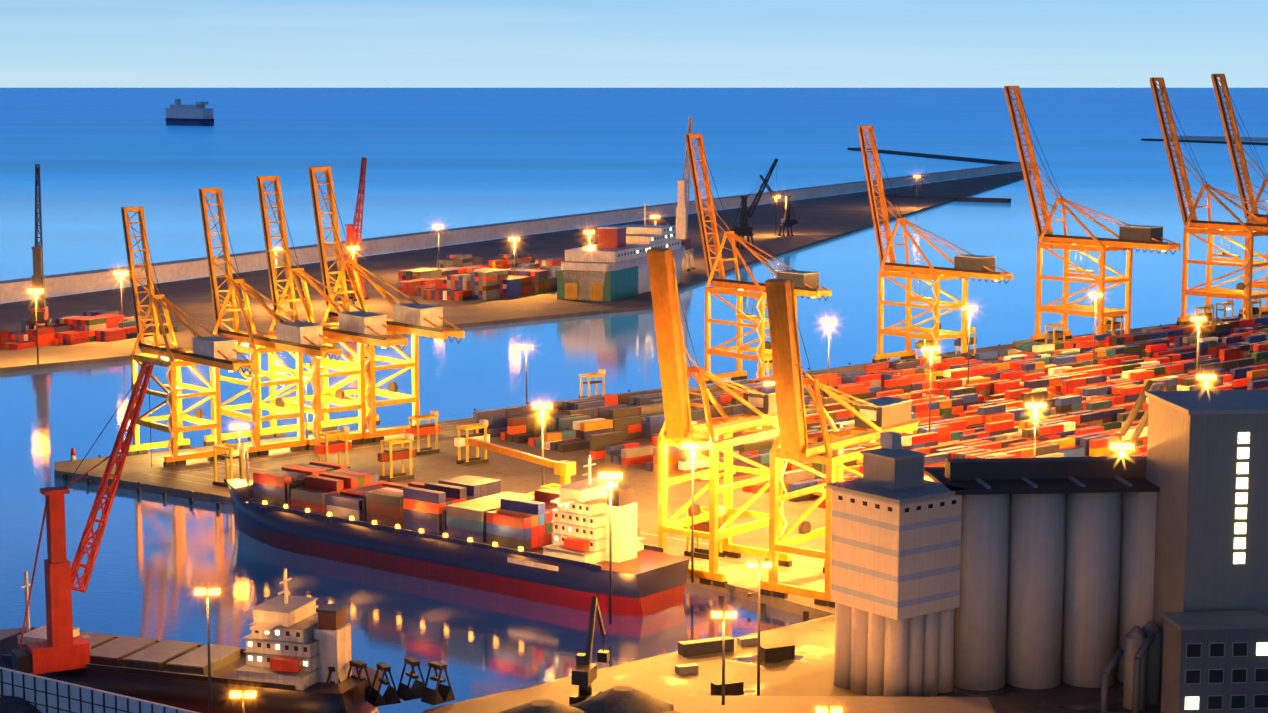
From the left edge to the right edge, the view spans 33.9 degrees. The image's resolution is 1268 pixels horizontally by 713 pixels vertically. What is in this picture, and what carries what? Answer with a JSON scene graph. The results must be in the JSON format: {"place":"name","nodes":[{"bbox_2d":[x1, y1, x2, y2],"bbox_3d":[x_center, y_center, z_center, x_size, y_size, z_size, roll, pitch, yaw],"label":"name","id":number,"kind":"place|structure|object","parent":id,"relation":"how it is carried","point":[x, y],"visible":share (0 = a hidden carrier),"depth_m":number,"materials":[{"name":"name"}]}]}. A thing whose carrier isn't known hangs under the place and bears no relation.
{"place":"outdoors","nodes":[
{"label":"outdoors","id":0,"kind":"place"},
{"bbox_2d":[0,667,198,712],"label":"wind fence","id":1,"kind":"object","parent":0,"point":[44,694],"visible":0.94,"depth_m":374.88,"materials":[{"name":"metal"}]},
{"bbox_2d":[0,88,1267,712],"bbox_3d":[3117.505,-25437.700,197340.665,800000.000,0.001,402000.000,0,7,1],"label":"sea","id":2,"kind":"structure","parent":0,"point":[448,158],"depth_m":1729.84,"materials":[{"name":"blue liquid"}]},
{"bbox_2d":[165,99,213,125],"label":"distant ship","id":3,"kind":"object","parent":2,"relation":"on","point":[180,114],"visible":0.9,"depth_m":6591.28,"materials":[{"name":"paint"}]},
{"bbox_2d":[0,568,381,712],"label":"bulk cargo ship","id":4,"kind":"object","parent":2,"relation":"on","point":[296,646],"visible":0.9,"depth_m":405.13,"materials":[{"name":"paint"}]},
{"bbox_2d":[11,361,153,674],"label":"orange crane","id":5,"kind":"object","parent":4,"relation":"on","point":[61,648],"visible":1,"depth_m":411.21,"materials":[{"name":"paint"}]},
{"bbox_2d":[227,438,689,616],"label":"container ship","id":6,"kind":"object","parent":2,"relation":"on","point":[547,545],"visible":1,"depth_m":510.78,"materials":[{"name":"paint"}]},
{"bbox_2d":[557,202,684,300],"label":"ship","id":7,"kind":"object","parent":2,"relation":"on","point":[611,264],"visible":0.9,"depth_m":1189.83,"materials":[{"name":"paint"}]},
{"bbox_2d":[0,135,1267,372],"bbox_3d":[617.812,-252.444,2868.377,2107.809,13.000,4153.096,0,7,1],"label":"pier","id":8,"kind":"structure","parent":2,"relation":"in","point":[822,217],"depth_m":1419.38,"materials":[{"name":"concrete"}]},
{"bbox_2d":[0,252,564,349],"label":"shipping containers","id":9,"kind":"object","parent":8,"relation":"on","point":[454,278],"visible":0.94,"depth_m":1181.28,"materials":[{"name":"metal"}]},
{"bbox_2d":[28,117,797,329],"bbox_3d":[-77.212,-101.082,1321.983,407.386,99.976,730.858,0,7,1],"label":"distant cranes","id":10,"kind":"object","parent":8,"relation":"on","point":[743,229],"visible":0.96,"depth_m":1177.77,"materials":[{"name":"paint"}]},
{"bbox_2d":[0,0,1267,87],"label":"sky","id":11,"kind":"structure","parent":0,"point":[44,43],"materials":[{"name":"blue"}]},
{"bbox_2d":[54,313,1267,618],"bbox_3d":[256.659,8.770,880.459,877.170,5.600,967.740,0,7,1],"label":"quay","id":12,"kind":"structure","parent":0,"point":[516,475],"depth_m":639.29,"materials":[{"name":"grey concrete"}]},
{"bbox_2d":[0,448,794,712],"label":"gear","id":13,"kind":"object","parent":12,"relation":"on","point":[584,697],"visible":0.9,"depth_m":405.21,"materials":[{"name":"dark metal"},{"name":"paint"}]},
{"bbox_2d":[27,176,1215,712],"bbox_3d":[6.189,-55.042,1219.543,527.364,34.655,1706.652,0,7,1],"label":"street lights","id":14,"kind":"object","parent":12,"relation":"on","point":[609,476],"visible":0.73,"depth_m":500.30,"materials":[{"name":"paint"}]},
{"bbox_2d":[63,299,1261,620],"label":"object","id":15,"kind":"object","parent":12,"relation":"on","point":[435,429],"visible":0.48,"depth_m":658.45,"materials":[{"name":"paint"}]},
{"bbox_2d":[121,74,1267,607],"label":"gantry cranes","id":16,"kind":"object","parent":12,"relation":"on","point":[781,406],"visible":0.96,"depth_m":691.15,"materials":[{"name":"paint"}]},
{"bbox_2d":[473,316,1267,507],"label":"shipping containers","id":17,"kind":"object","parent":12,"relation":"on","point":[987,413],"visible":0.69,"depth_m":751.01,"materials":[{"name":"metal"}]},
{"bbox_2d":[422,615,1160,712],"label":"quay","id":18,"kind":"structure","parent":0,"point":[808,670],"depth_m":417.79,"materials":[{"name":"concrete"}]},
{"bbox_2d":[673,380,1267,712],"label":"silos","id":19,"kind":"object","parent":18,"relation":"on","point":[1144,579],"visible":1,"depth_m":408.05,"materials":[{"name":"concrete"}]}
]}

